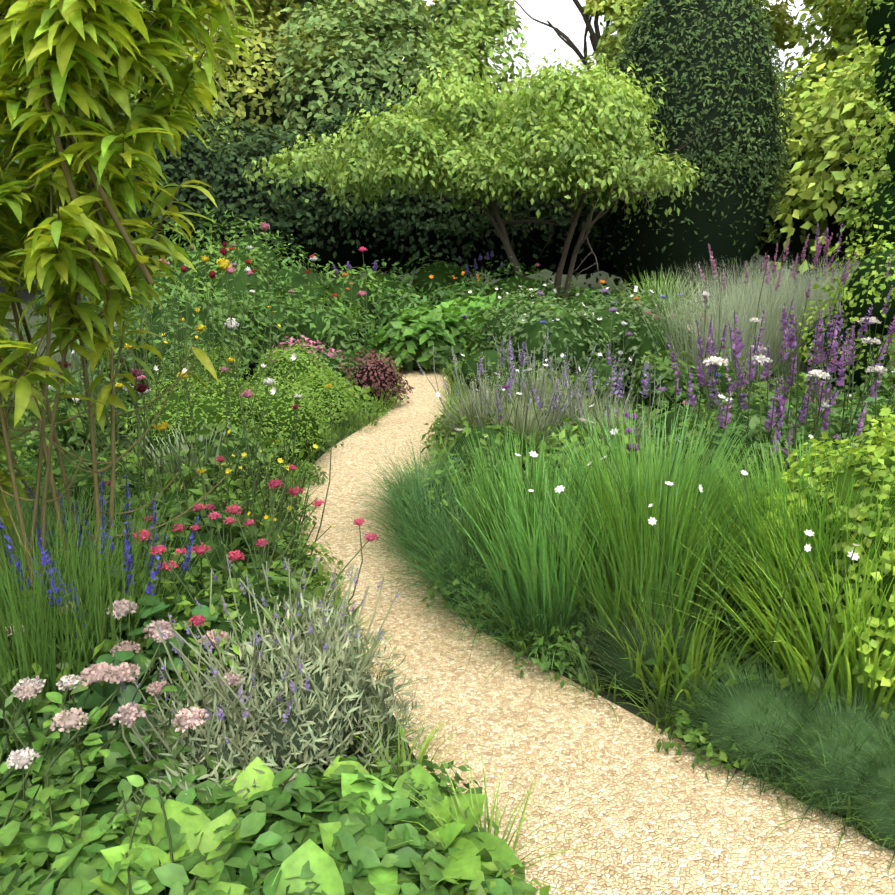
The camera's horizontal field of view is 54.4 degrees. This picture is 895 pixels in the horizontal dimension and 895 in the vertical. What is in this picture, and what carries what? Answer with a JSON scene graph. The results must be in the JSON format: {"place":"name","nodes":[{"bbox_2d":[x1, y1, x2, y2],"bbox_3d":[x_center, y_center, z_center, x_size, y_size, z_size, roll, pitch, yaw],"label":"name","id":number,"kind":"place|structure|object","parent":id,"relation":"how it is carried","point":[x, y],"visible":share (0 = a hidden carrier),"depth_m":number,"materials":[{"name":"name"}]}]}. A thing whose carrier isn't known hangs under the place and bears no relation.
{"place":"outdoors","nodes":[
{"label":"outdoors","id":0,"kind":"place"},
{"bbox_2d":[0,254,859,875],"bbox_3d":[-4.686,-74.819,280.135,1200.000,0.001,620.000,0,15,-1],"label":"ground","id":1,"kind":"structure","parent":0,"point":[546,274],"depth_m":9.42,"materials":[{"name":"soil"}]},
{"bbox_2d":[143,0,276,48],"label":"tree","id":2,"kind":"object","parent":1,"relation":"on","point":[208,5],"depth_m":26.00,"materials":[{"name":"green plant"}]},
{"bbox_2d":[0,90,627,296],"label":"hedge","id":3,"kind":"object","parent":1,"relation":"on","point":[400,230],"visible":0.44,"depth_m":15.75,"materials":[{"name":"green plant"}]},
{"bbox_2d":[230,0,436,60],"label":"tree","id":4,"kind":"object","parent":1,"relation":"on","point":[267,11],"depth_m":31.25,"materials":[{"name":"green plant"}]},
{"bbox_2d":[342,348,414,404],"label":"plant leaves","id":5,"kind":"object","parent":1,"relation":"on","point":[388,371],"visible":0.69,"depth_m":7.41,"materials":[{"name":"red plant"}]},
{"bbox_2d":[267,0,523,78],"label":"tree","id":6,"kind":"object","parent":1,"relation":"on","point":[449,4],"depth_m":27.52,"materials":[{"name":"green plant"}]},
{"bbox_2d":[0,266,894,894],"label":"grass plants","id":7,"kind":"object","parent":1,"relation":"on","point":[626,538],"depth_m":3.02,"materials":[{"name":"green plant"}]},
{"bbox_2d":[0,0,894,300],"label":"shrubs","id":8,"kind":"object","parent":1,"relation":"on","point":[270,82],"visible":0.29,"depth_m":21.32,"materials":[{"name":"green plant"}]},
{"bbox_2d":[0,222,894,769],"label":"flowers","id":9,"kind":"object","parent":1,"relation":"on","point":[692,402],"visible":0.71,"depth_m":3.87,"materials":[{"name":"purple plant"}]},
{"bbox_2d":[0,0,894,894],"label":"plants","id":10,"kind":"object","parent":1,"relation":"on","point":[348,842],"depth_m":3.19,"materials":[{"name":"green plant"}]},
{"bbox_2d":[0,0,261,532],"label":"plant leaves","id":11,"kind":"object","parent":10,"relation":"on","point":[59,39],"visible":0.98,"depth_m":2.47,"materials":[{"name":"green plant"}]},
{"bbox_2d":[242,23,742,303],"bbox_3d":[0.466,-3.921,12.932,6.555,4.142,5.280,0,15,-1],"label":"tree","id":12,"kind":"object","parent":1,"relation":"on","point":[551,150],"depth_m":11.55,"materials":[{"name":"green plant"}]},
{"bbox_2d":[117,254,894,812],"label":"silver plants","id":13,"kind":"object","parent":1,"relation":"on","point":[773,308],"visible":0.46,"depth_m":2.85,"materials":[{"name":"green plant"}]},
{"bbox_2d":[593,0,792,306],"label":"yew tree","id":14,"kind":"object","parent":1,"relation":"on","point":[713,59],"visible":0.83,"depth_m":13.61,"materials":[{"name":"green plant"}]},
{"bbox_2d":[753,0,879,283],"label":"tree","id":15,"kind":"object","parent":1,"relation":"on","point":[782,28],"depth_m":18.19,"materials":[{"name":"green plant"}]},
{"bbox_2d":[796,0,851,63],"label":"tree","id":16,"kind":"object","parent":1,"relation":"on","point":[807,2],"visible":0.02,"depth_m":30.53,"materials":[{"name":"green plant"}]},
{"bbox_2d":[267,0,832,92],"label":"sky","id":17,"kind":"structure","parent":0,"point":[541,39],"materials":[{"name":"white"}]},
{"bbox_2d":[515,0,645,74],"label":"tree","id":18,"kind":"object","parent":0,"point":[594,38],"depth_m":41.59,"materials":[{"name":"green plant"}]},
{"bbox_2d":[298,324,894,894],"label":"gravel path","id":19,"kind":"structure","parent":0,"point":[662,822],"depth_m":2.67,"materials":[{"name":"beige gravel"}]}
]}

